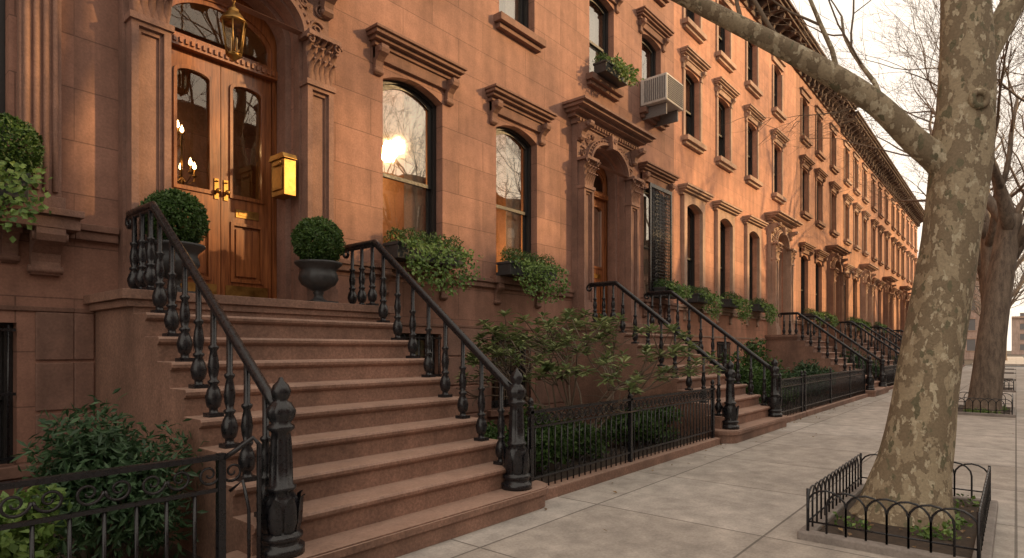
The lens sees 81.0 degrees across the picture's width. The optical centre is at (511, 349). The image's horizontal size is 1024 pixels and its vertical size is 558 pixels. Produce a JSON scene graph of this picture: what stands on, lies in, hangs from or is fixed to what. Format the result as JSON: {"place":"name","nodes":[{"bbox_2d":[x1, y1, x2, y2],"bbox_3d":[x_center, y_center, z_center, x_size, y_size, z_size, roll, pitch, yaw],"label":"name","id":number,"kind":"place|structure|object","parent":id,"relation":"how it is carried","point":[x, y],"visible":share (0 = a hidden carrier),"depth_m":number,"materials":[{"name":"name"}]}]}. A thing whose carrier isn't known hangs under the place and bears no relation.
{"place":"outdoors","nodes":[
{"label":"outdoors","id":0,"kind":"place"},
{"bbox_2d":[45,368,1013,557],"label":"planting soil","id":1,"kind":"structure","parent":0,"point":[971,533],"depth_m":4.59,"materials":[{"name":"brown soil"}]},
{"bbox_2d":[0,483,72,557],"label":"yew shrub","id":2,"kind":"object","parent":1,"relation":"on","point":[14,542],"visible":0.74,"depth_m":3.00,"materials":[{"name":"green plant"}]},
{"bbox_2d":[11,388,208,557],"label":"yew shrub","id":3,"kind":"object","parent":1,"relation":"on","point":[97,447],"visible":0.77,"depth_m":3.52,"materials":[{"name":"green plant"}]},
{"bbox_2d":[83,288,548,557],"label":"stoop stairs","id":4,"kind":"structure","parent":1,"relation":"on","point":[392,458],"depth_m":4.76,"materials":[{"name":"stone"}]},
{"bbox_2d":[138,187,210,292],"bbox_3d":[-3.007,-0.959,5.345,0.573,0.968,0.574,0,0,40],"label":"topiary planter","id":5,"kind":"object","parent":4,"relation":"on","point":[186,213],"visible":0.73,"depth_m":5.22,"materials":[{"name":"green plant"}]},
{"bbox_2d":[125,201,304,557],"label":"stair railing","id":6,"kind":"object","parent":4,"relation":"on","point":[282,514],"visible":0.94,"depth_m":3.98,"materials":[{"name":"black metal"}]},
{"bbox_2d":[290,215,345,302],"bbox_3d":[-2.083,-0.956,6.450,0.582,0.962,0.564,0,0,40],"label":"topiary planter","id":7,"kind":"object","parent":4,"relation":"on","point":[315,240],"visible":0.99,"depth_m":6.29,"materials":[{"name":"green plant"}]},
{"bbox_2d":[343,239,531,491],"bbox_3d":[-0.900,0.006,6.046,2.748,2.413,0.292,0,0,40],"label":"stair railing","id":8,"kind":"object","parent":4,"relation":"on","point":[514,459],"visible":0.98,"depth_m":5.66,"materials":[{"name":"black metal"}]},
{"bbox_2d":[484,420,526,446],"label":"boxwood hedge","id":9,"kind":"object","parent":1,"relation":"on","point":[492,433],"visible":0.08,"depth_m":6.40,"materials":[{"name":"green plant"}]},
{"bbox_2d":[507,402,583,471],"bbox_3d":[0.290,1.019,6.721,0.810,0.824,1.025,0,0,40],"label":"boxwood hedge","id":10,"kind":"object","parent":1,"relation":"on","point":[545,444],"visible":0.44,"depth_m":6.62,"materials":[{"name":"green plant"}]},
{"bbox_2d":[551,417,609,460],"bbox_3d":[0.650,1.131,7.543,1.156,0.603,0.871,0,0,8],"label":"boxwood hedge","id":11,"kind":"object","parent":1,"relation":"on","point":[587,439],"visible":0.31,"depth_m":7.33,"materials":[{"name":"green plant"}]},
{"bbox_2d":[454,307,723,431],"bbox_3d":[1.037,0.423,8.019,3.032,1.983,3.642,0,0,40],"label":"rhododendron bush","id":12,"kind":"object","parent":1,"relation":"on","point":[517,340],"visible":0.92,"depth_m":7.64,"materials":[{"name":"green plant"}]},
{"bbox_2d":[594,403,664,445],"bbox_3d":[1.630,1.092,8.413,1.157,0.680,0.768,0,0,-27],"label":"boxwood hedge","id":13,"kind":"object","parent":1,"relation":"on","point":[623,427],"visible":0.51,"depth_m":8.30,"materials":[{"name":"green plant"}]},
{"bbox_2d":[545,437,719,500],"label":"fence kerb","id":14,"kind":"structure","parent":1,"relation":"on","point":[572,484],"depth_m":6.68,"materials":[{"name":"stone"}]},
{"bbox_2d":[526,379,715,485],"bbox_3d":[1.569,0.875,7.184,0.057,0.870,4.435,0,0,40],"label":"iron fence","id":15,"kind":"object","parent":14,"relation":"on","point":[531,427],"visible":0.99,"depth_m":6.77,"materials":[{"name":"black metal"}]},
{"bbox_2d":[619,404,682,443],"bbox_3d":[2.087,1.116,9.040,1.032,0.633,0.893,0,0,40],"label":"boxwood hedge","id":16,"kind":"object","parent":1,"relation":"on","point":[668,420],"visible":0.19,"depth_m":8.81,"materials":[{"name":"green plant"}]},
{"bbox_2d":[563,322,787,443],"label":"stoop stairs","id":17,"kind":"structure","parent":1,"relation":"on","point":[754,419],"depth_m":10.30,"materials":[{"name":"stone"}]},
{"bbox_2d":[586,281,739,429],"bbox_3d":[2.399,0.006,9.974,2.748,2.413,0.292,0,0,40],"label":"stair railing","id":18,"kind":"object","parent":17,"relation":"on","point":[730,410],"visible":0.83,"depth_m":9.59,"materials":[{"name":"black metal"}]},
{"bbox_2d":[644,290,782,416],"bbox_3d":[3.814,0.006,11.658,2.748,2.413,0.292,0,0,40],"label":"stair railing","id":19,"kind":"object","parent":17,"relation":"on","point":[774,401],"visible":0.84,"depth_m":11.28,"materials":[{"name":"black metal"}]},
{"bbox_2d":[719,348,769,402],"bbox_3d":[4.708,0.699,12.521,1.459,1.460,1.076,0,0,-15],"label":"garden shrub","id":20,"kind":"object","parent":1,"relation":"on","point":[756,379],"visible":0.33,"depth_m":12.34,"materials":[{"name":"green plant"}]},
{"bbox_2d":[739,337,771,399],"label":"garden shrub","id":21,"kind":"object","parent":1,"relation":"on","point":[753,349],"visible":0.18,"depth_m":13.29,"materials":[{"name":"green plant"}]},
{"bbox_2d":[759,353,798,406],"bbox_3d":[6.063,0.734,14.172,1.319,1.391,1.131,0,0,40],"label":"garden shrub","id":22,"kind":"object","parent":1,"relation":"on","point":[784,376],"visible":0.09,"depth_m":13.92,"materials":[{"name":"green plant"}]},
{"bbox_2d":[786,411,805,422],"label":"fence kerb","id":23,"kind":"structure","parent":1,"relation":"on","point":[795,416],"depth_m":11.98,"materials":[{"name":"stone"}]},
{"bbox_2d":[778,371,802,415],"bbox_3d":[5.550,0.875,11.924,0.057,0.870,1.615,0,0,40],"label":"iron fence","id":24,"kind":"object","parent":23,"relation":"on","point":[791,382],"visible":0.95,"depth_m":11.88,"materials":[{"name":"black metal"}]},
{"bbox_2d":[792,358,828,394],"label":"garden shrub","id":25,"kind":"object","parent":1,"relation":"on","point":[811,369],"visible":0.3,"depth_m":16.37,"materials":[{"name":"green plant"}]},
{"bbox_2d":[765,334,889,396],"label":"stoop stairs","id":26,"kind":"structure","parent":1,"relation":"on","point":[788,350],"depth_m":19.17,"materials":[{"name":"stone"}]},
{"bbox_2d":[778,312,874,389],"bbox_3d":[9.744,0.006,18.718,2.748,2.413,0.292,0,0,40],"label":"stair railing","id":27,"kind":"object","parent":26,"relation":"on","point":[869,380],"visible":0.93,"depth_m":18.58,"materials":[{"name":"black metal"}]},
{"bbox_2d":[797,315,886,386],"bbox_3d":[11.159,0.006,20.403,2.748,2.413,0.292,0,0,40],"label":"stair railing","id":28,"kind":"object","parent":26,"relation":"on","point":[882,378],"visible":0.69,"depth_m":20.10,"materials":[{"name":"black metal"}]},
{"bbox_2d":[803,393,867,416],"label":"fence kerb","id":29,"kind":"structure","parent":1,"relation":"on","point":[828,406],"depth_m":14.42,"materials":[{"name":"stone"}]},
{"bbox_2d":[803,364,865,410],"bbox_3d":[8.283,0.875,15.178,0.057,0.870,6.715,0,0,40],"label":"iron fence","id":30,"kind":"object","parent":29,"relation":"on","point":[850,384],"visible":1,"depth_m":14.43,"materials":[{"name":"black metal"}]},
{"bbox_2d":[671,0,1023,529],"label":"plane tree","id":31,"kind":"object","parent":1,"relation":"on","point":[953,156],"visible":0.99,"depth_m":4.79,"materials":[{"name":"beige plant"}]},
{"bbox_2d":[826,338,893,379],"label":"stoop stairs","id":32,"kind":"structure","parent":1,"relation":"on","point":[847,343],"depth_m":25.63,"materials":[{"name":"stone"}]},
{"bbox_2d":[837,321,898,365],"bbox_3d":[15.018,0.006,24.997,2.748,2.413,0.292,0,0,40],"label":"stair railing","id":33,"kind":"object","parent":32,"relation":"on","point":[868,347],"visible":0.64,"depth_m":25.07,"materials":[{"name":"black metal"}]},
{"bbox_2d":[847,323,899,363],"bbox_3d":[16.434,0.006,26.681,2.748,2.413,0.292,0,0,40],"label":"stair railing","id":34,"kind":"object","parent":32,"relation":"on","point":[871,343],"visible":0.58,"depth_m":26.79,"materials":[{"name":"black metal"}]},
{"bbox_2d":[785,0,1023,389],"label":"street tree","id":35,"kind":"object","parent":1,"relation":"on","point":[988,231],"visible":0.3,"depth_m":20.66,"materials":[{"name":"brown plant"}]},
{"bbox_2d":[833,494,978,539],"bbox_3d":[3.282,1.353,4.957,0.878,0.222,1.585,0,0,40],"label":"ground cover","id":36,"kind":"object","parent":1,"relation":"on","point":[925,532],"visible":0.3,"depth_m":4.55,"materials":[{"name":"green plant"}]},
{"bbox_2d":[789,0,1023,411],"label":"street tree","id":37,"kind":"object","parent":1,"relation":"on","point":[987,375],"visible":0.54,"depth_m":13.29,"materials":[{"name":"brown plant"}]},
{"bbox_2d":[839,65,1023,295],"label":"street tree","id":38,"kind":"object","parent":1,"relation":"on","point":[979,258],"visible":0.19,"depth_m":26.65,"materials":[{"name":"brown plant"}]},
{"bbox_2d":[882,94,1023,372],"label":"street tree","id":39,"kind":"object","parent":1,"relation":"on","point":[1020,260],"visible":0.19,"depth_m":35.84,"materials":[{"name":"brown plant"}]},
{"bbox_2d":[958,392,1012,414],"bbox_3d":[10.558,1.196,13.463,1.052,0.348,2.099,0,0,40],"label":"tree pit fence","id":40,"kind":"object","parent":1,"relation":"on","point":[996,410],"visible":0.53,"depth_m":12.65,"materials":[{"name":"black metal"}]},
{"bbox_2d":[396,366,1023,557],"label":"sidewalk","id":41,"kind":"structure","parent":0,"point":[745,499],"depth_m":5.63,"materials":[{"name":"concrete"}]},
{"bbox_2d":[797,483,997,557],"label":"tree pit kerb","id":42,"kind":"object","parent":41,"relation":"on","point":[814,534],"visible":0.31,"depth_m":4.27,"materials":[{"name":"stone"}]},
{"bbox_2d":[806,453,990,557],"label":"tree pit fence","id":43,"kind":"object","parent":42,"relation":"on","point":[982,513],"visible":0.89,"depth_m":4.36,"materials":[{"name":"black metal"}]},
{"bbox_2d":[958,404,1015,417],"bbox_3d":[10.558,1.445,13.463,1.150,0.210,2.200,0,0,40],"label":"tree pit kerb","id":44,"kind":"object","parent":41,"relation":"on","point":[990,414],"visible":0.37,"depth_m":12.60,"materials":[{"name":"stone"}]},
{"bbox_2d":[796,44,857,127],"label":"roof cornice","id":45,"kind":"structure","parent":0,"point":[812,84],"depth_m":25.53,"materials":[{"name":"paint"}]},
{"bbox_2d":[790,0,1023,350],"label":"sky","id":46,"kind":"structure","parent":0,"point":[845,8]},
{"bbox_2d":[964,351,1022,364],"bbox_3d":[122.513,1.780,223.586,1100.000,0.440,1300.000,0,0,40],"label":"ground","id":47,"kind":"structure","parent":0,"point":[970,362],"depth_m":131.84,"materials":[{"name":"concrete"}]},
{"bbox_2d":[0,0,73,501],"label":"walls","id":48,"kind":"structure","parent":47,"relation":"on","point":[20,285],"depth_m":5.00,"materials":[{"name":"brown stone"}]},
{"bbox_2d":[0,0,4,148],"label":"window","id":49,"kind":"structure","parent":48,"relation":"attached to","point":[2,56],"depth_m":4.97,"materials":[{"name":"black paint"}]},
{"bbox_2d":[0,323,12,463],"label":"window","id":50,"kind":"structure","parent":48,"relation":"attached to","point":[3,389],"depth_m":4.99,"materials":[{"name":"black paint"}]},
{"bbox_2d":[0,224,74,480],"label":"stone trim","id":51,"kind":"structure","parent":48,"relation":"attached to","point":[9,249],"depth_m":4.88,"materials":[{"name":"brown stone"}]},
{"bbox_2d":[0,325,15,463],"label":"window bars","id":52,"kind":"object","parent":51,"relation":"attached to","point":[8,394],"depth_m":4.88,"materials":[{"name":"black metal"}]},
{"bbox_2d":[0,144,52,242],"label":"trailing plant","id":53,"kind":"object","parent":51,"relation":"attached to","point":[15,187],"visible":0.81,"depth_m":4.51,"materials":[{"name":"green plant"}]},
{"bbox_2d":[0,112,45,173],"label":"boxwood bush","id":54,"kind":"object","parent":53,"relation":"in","point":[23,131],"visible":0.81,"depth_m":4.60,"materials":[{"name":"green plant"}]},
{"bbox_2d":[0,0,84,276],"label":"fluted casing","id":55,"kind":"object","parent":48,"relation":"attached to","point":[39,65],"visible":0.78,"depth_m":4.98,"materials":[{"name":"brown stone"}]},
{"bbox_2d":[35,312,73,506],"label":"basement courses","id":56,"kind":"object","parent":48,"relation":"attached to","point":[54,340],"visible":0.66,"depth_m":5.11,"materials":[{"name":"brown stone"}]},
{"bbox_2d":[74,0,559,434],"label":"walls","id":57,"kind":"structure","parent":47,"relation":"on","point":[477,43],"depth_m":8.12,"materials":[{"name":"brown stone"}]},
{"bbox_2d":[118,0,342,301],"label":"doorway","id":58,"kind":"structure","parent":57,"relation":"attached to","point":[246,243],"depth_m":6.65,"materials":[{"name":"brown wood"}]},
{"bbox_2d":[177,134,196,184],"bbox_3d":[-3.793,-2.150,6.912,0.326,0.660,0.313,0,0,40],"label":"chandelier","id":59,"kind":"object","parent":58,"relation":"attached to","point":[180,180],"depth_m":6.90,"materials":[{"name":"gold metal"}]},
{"bbox_2d":[219,0,247,61],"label":"hanging lantern","id":60,"kind":"object","parent":58,"relation":"hanging from","point":[233,19],"visible":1,"depth_m":5.97,"materials":[{"name":"gold metal"}]},
{"bbox_2d":[269,152,296,199],"bbox_3d":[-2.557,-1.930,6.697,0.325,0.460,0.166,0,0,40],"label":"brass mailbox","id":61,"kind":"object","parent":58,"relation":"attached to","point":[283,175],"visible":1,"depth_m":6.62,"materials":[{"name":"gold metal"}]},
{"bbox_2d":[74,313,560,433],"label":"basement courses","id":62,"kind":"object","parent":57,"relation":"attached to","point":[83,350],"visible":0.3,"depth_m":8.71,"materials":[{"name":"brown stone"}]},
{"bbox_2d":[74,11,561,416],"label":"stone trim","id":63,"kind":"structure","parent":57,"relation":"attached to","point":[397,50],"depth_m":8.54,"materials":[{"name":"brown stone"}]},
{"bbox_2d":[383,227,484,296],"bbox_3d":[-1.012,-1.165,8.017,0.681,0.933,1.459,0,0,40],"label":"window box","id":64,"kind":"object","parent":63,"relation":"attached to","point":[414,251],"visible":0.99,"depth_m":7.84,"materials":[{"name":"green plant"}]},
{"bbox_2d":[496,246,570,303],"bbox_3d":[0.361,-1.168,9.664,0.659,0.922,1.459,0,0,40],"label":"window box","id":65,"kind":"object","parent":63,"relation":"attached to","point":[521,267],"visible":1,"depth_m":9.49,"materials":[{"name":"green plant"}]},
{"bbox_2d":[383,80,435,266],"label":"window","id":66,"kind":"structure","parent":57,"relation":"attached to","point":[409,156],"depth_m":8.71,"materials":[{"name":"clear glass"}]},
{"bbox_2d":[400,333,434,373],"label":"window","id":67,"kind":"structure","parent":57,"relation":"attached to","point":[421,348],"depth_m":8.66,"materials":[{"name":"black paint"}]},
{"bbox_2d":[491,336,524,408],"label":"window","id":68,"kind":"structure","parent":57,"relation":"attached to","point":[497,385],"depth_m":10.25,"materials":[{"name":"black paint"}]},
{"bbox_2d":[496,127,530,275],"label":"window","id":69,"kind":"structure","parent":57,"relation":"attached to","point":[513,189],"depth_m":10.40,"materials":[{"name":"clear glass"}]},
{"bbox_2d":[499,0,528,28],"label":"window","id":70,"kind":"structure","parent":57,"relation":"attached to","point":[517,10],"depth_m":10.33,"materials":[{"name":"glass"}]},
{"bbox_2d":[560,0,673,403],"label":"walls","id":71,"kind":"structure","parent":47,"relation":"on","point":[625,36],"depth_m":12.45,"materials":[{"name":"brown stone"}]},
{"bbox_2d":[589,0,607,71],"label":"window","id":72,"kind":"structure","parent":71,"relation":"attached to","point":[598,32],"depth_m":12.31,"materials":[{"name":"glass"}]},
{"bbox_2d":[562,95,656,323],"bbox_3d":[0.831,-2.478,12.727,3.500,4.003,2.750,0,0,40],"label":"doorway","id":73,"kind":"structure","parent":71,"relation":"attached to","point":[618,139],"depth_m":12.19,"materials":[{"name":"brown stone"}]},
{"bbox_2d":[561,0,679,331],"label":"stone trim","id":74,"kind":"structure","parent":71,"relation":"attached to","point":[656,28],"depth_m":13.23,"materials":[{"name":"brown stone"}]},
{"bbox_2d":[592,52,643,87],"bbox_3d":[2.087,-5.439,11.710,0.686,0.658,1.040,0,0,40],"label":"window box","id":75,"kind":"object","parent":74,"relation":"attached to","point":[617,73],"visible":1,"depth_m":11.54,"materials":[{"name":"green plant"}]},
{"bbox_2d":[642,37,655,78],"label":"window","id":76,"kind":"structure","parent":71,"relation":"attached to","point":[648,64],"depth_m":13.95,"materials":[{"name":"glass"}]},
{"bbox_2d":[644,189,659,298],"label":"window","id":77,"kind":"structure","parent":71,"relation":"attached to","point":[646,240],"depth_m":14.08,"materials":[{"name":"black paint"}]},
{"bbox_2d":[649,182,671,291],"bbox_3d":[3.363,-2.440,13.565,0.040,2.440,1.100,0,0,40],"label":"window grille","id":78,"kind":"object","parent":71,"relation":"attached to","point":[668,228],"depth_m":13.54,"materials":[{"name":"black metal"}]},
{"bbox_2d":[641,72,682,126],"bbox_3d":[3.309,-5.465,13.209,0.635,0.830,0.855,0,0,40],"label":"air conditioner","id":79,"kind":"object","parent":71,"relation":"attached to","point":[662,95],"visible":0.98,"depth_m":12.97,"materials":[{"name":"grey metal"}]},
{"bbox_2d":[653,277,692,299],"bbox_3d":[3.627,-1.345,13.400,0.645,0.554,0.999,0,0,40],"label":"window box","id":80,"kind":"object","parent":71,"relation":"attached to","point":[678,289],"visible":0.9,"depth_m":13.23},
{"bbox_2d":[674,0,795,369],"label":"walls","id":81,"kind":"structure","parent":47,"relation":"on","point":[706,172],"depth_m":17.48,"materials":[{"name":"stone"}]},
{"bbox_2d":[686,74,693,136],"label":"window","id":82,"kind":"structure","parent":81,"relation":"attached to","point":[690,82],"depth_m":15.64,"materials":[{"name":"black glass"}]},
{"bbox_2d":[687,207,694,303],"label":"window","id":83,"kind":"structure","parent":81,"relation":"attached to","point":[691,215],"depth_m":15.65,"materials":[{"name":"black paint"}]},
{"bbox_2d":[719,101,724,157],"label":"window","id":84,"kind":"structure","parent":81,"relation":"attached to","point":[722,129],"depth_m":17.28,"materials":[{"name":"black glass"}]},
{"bbox_2d":[720,221,724,307],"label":"window","id":85,"kind":"structure","parent":81,"relation":"attached to","point":[722,258],"depth_m":17.30,"materials":[{"name":"black paint"}]},
{"bbox_2d":[674,0,797,339],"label":"stone trim","id":86,"kind":"structure","parent":81,"relation":"attached to","point":[699,66],"depth_m":16.58,"materials":[{"name":"brown stone"}]},
{"bbox_2d":[687,285,723,319],"bbox_3d":[4.883,-1.165,14.987,0.716,0.918,1.167,0,0,40],"label":"window box","id":87,"kind":"object","parent":86,"relation":"attached to","point":[701,296],"visible":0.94,"depth_m":14.79,"materials":[{"name":"green plant"}]},
{"bbox_2d":[720,291,753,324],"bbox_3d":[6.244,-1.155,16.646,0.680,0.964,1.203,0,0,40],"label":"window box","id":88,"kind":"object","parent":86,"relation":"attached to","point":[732,302],"visible":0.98,"depth_m":16.46,"materials":[{"name":"green plant"}]},
{"bbox_2d":[749,297,778,324],"bbox_3d":[7.780,-1.173,18.457,0.693,0.893,1.196,0,0,40],"label":"window box","id":89,"kind":"object","parent":86,"relation":"attached to","point":[759,305],"visible":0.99,"depth_m":18.22,"materials":[{"name":"green plant"}]},
{"bbox_2d":[749,234,752,310],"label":"window","id":90,"kind":"structure","parent":81,"relation":"attached to","point":[750,268],"depth_m":19.09,"materials":[{"name":"black glass"}]},
{"bbox_2d":[740,0,817,70],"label":"roof cornice","id":91,"kind":"structure","parent":81,"relation":"attached to","point":[784,26],"depth_m":19.74,"materials":[{"name":"paint"}]},
{"bbox_2d":[764,210,803,334],"bbox_3d":[8.176,-2.478,21.472,3.500,4.003,2.750,0,0,40],"label":"doorway","id":92,"kind":"structure","parent":81,"relation":"attached to","point":[782,225],"depth_m":20.37,"materials":[{"name":"brown stone"}]},
{"bbox_2d":[796,72,840,346],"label":"walls","id":93,"kind":"structure","parent":47,"relation":"on","point":[811,233],"depth_m":24.50,"materials":[{"name":"orange stone"}]},
{"bbox_2d":[797,86,841,341],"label":"stone trim","id":94,"kind":"structure","parent":93,"relation":"attached to","point":[821,175],"depth_m":24.57,"materials":[{"name":"brown stone"}]},
{"bbox_2d":[825,244,851,337],"bbox_3d":[13.450,-2.478,27.751,3.500,4.003,2.750,0,0,40],"label":"doorway","id":95,"kind":"structure","parent":93,"relation":"attached to","point":[836,276],"depth_m":26.30,"materials":[{"name":"brown stone"}]},
{"bbox_2d":[841,133,868,338],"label":"walls","id":96,"kind":"structure","parent":47,"relation":"on","point":[855,258],"depth_m":30.19,"materials":[{"name":"orange stone"}]},
{"bbox_2d":[843,139,870,335],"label":"stone trim","id":97,"kind":"structure","parent":96,"relation":"attached to","point":[866,214],"depth_m":30.33,"materials":[{"name":"brown stone"}]},
{"bbox_2d":[841,111,882,166],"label":"roof cornice","id":98,"kind":"structure","parent":96,"relation":"attached to","point":[862,134],"depth_m":30.08,"materials":[{"name":"paint"}]},
{"bbox_2d":[859,263,878,339],"bbox_3d":[18.146,-2.478,33.340,3.500,4.003,2.750,0,0,40],"label":"doorway","id":99,"kind":"structure","parent":96,"relation":"attached to","point":[867,288],"depth_m":31.80,"materials":[{"name":"brown stone"}]},
{"bbox_2d":[869,169,889,339],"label":"walls","id":100,"kind":"structure","parent":47,"relation":"on","point":[881,272],"depth_m":36.17,"materials":[{"name":"orange stone"}]},
{"bbox_2d":[871,173,891,336],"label":"stone trim","id":101,"kind":"structure","parent":100,"relation":"attached to","point":[875,281],"depth_m":35.78,"materials":[{"name":"brown stone"}]},
{"bbox_2d":[869,151,902,192],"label":"roof cornice","id":102,"kind":"structure","parent":100,"relation":"attached to","point":[889,173],"depth_m":35.84,"materials":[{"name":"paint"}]},
{"bbox_2d":[883,276,898,339],"bbox_3d":[22.744,-2.478,38.815,3.500,4.003,2.750,0,0,40],"label":"doorway","id":103,"kind":"structure","parent":100,"relation":"attached to","point":[888,308],"depth_m":37.27,"materials":[{"name":"brown stone"}]},
{"bbox_2d":[890,194,904,341],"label":"walls","id":104,"kind":"structure","parent":47,"relation":"on","point":[899,283],"depth_m":42.06,"materials":[{"name":"orange stone"}]},
{"bbox_2d":[891,198,906,338],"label":"stone trim","id":105,"kind":"structure","parent":104,"relation":"attached to","point":[896,291],"depth_m":41.28,"materials":[{"name":"brown stone"}]},
{"bbox_2d":[891,179,916,211],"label":"roof cornice","id":106,"kind":"structure","parent":104,"relation":"attached to","point":[903,195],"depth_m":41.35,"materials":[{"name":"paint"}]},
{"bbox_2d":[900,286,911,336],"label":"doorway","id":107,"kind":"structure","parent":104,"relation":"attached to","point":[904,303],"depth_m":42.63,"materials":[{"name":"brown stone"}]},
{"bbox_2d":[905,212,916,294],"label":"walls","id":108,"kind":"structure","parent":47,"relation":"on","point":[909,248],"depth_m":46.35,"materials":[{"name":"stone"}]},
{"bbox_2d":[906,216,917,300],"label":"stone trim","id":109,"kind":"structure","parent":108,"relation":"attached to","point":[910,254],"depth_m":46.74,"materials":[{"name":"brown stone"}]},
{"bbox_2d":[906,202,923,226],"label":"roof cornice","id":110,"kind":"structure","parent":108,"relation":"attached to","point":[911,214],"depth_m":46.73,"materials":[{"name":"paint"}]},
{"bbox_2d":[964,279,980,359],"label":"walls","id":111,"kind":"structure","parent":47,"relation":"on","point":[969,355],"depth_m":88.86,"materials":[{"name":"brick"}]},
{"bbox_2d":[1012,318,1023,354],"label":"walls","id":112,"kind":"structure","parent":47,"relation":"on","point":[1016,340],"depth_m":176.04,"materials":[{"name":"brick"}]},
{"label":"fence kerb","id":113,"kind":"structure","parent":0,"visible":0},
{"bbox_2d":[0,435,261,557],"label":"iron fence","id":114,"kind":"object","parent":113,"relation":"on","point":[221,480],"visible":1,"depth_m":3.08,"materials":[{"name":"black metal"}]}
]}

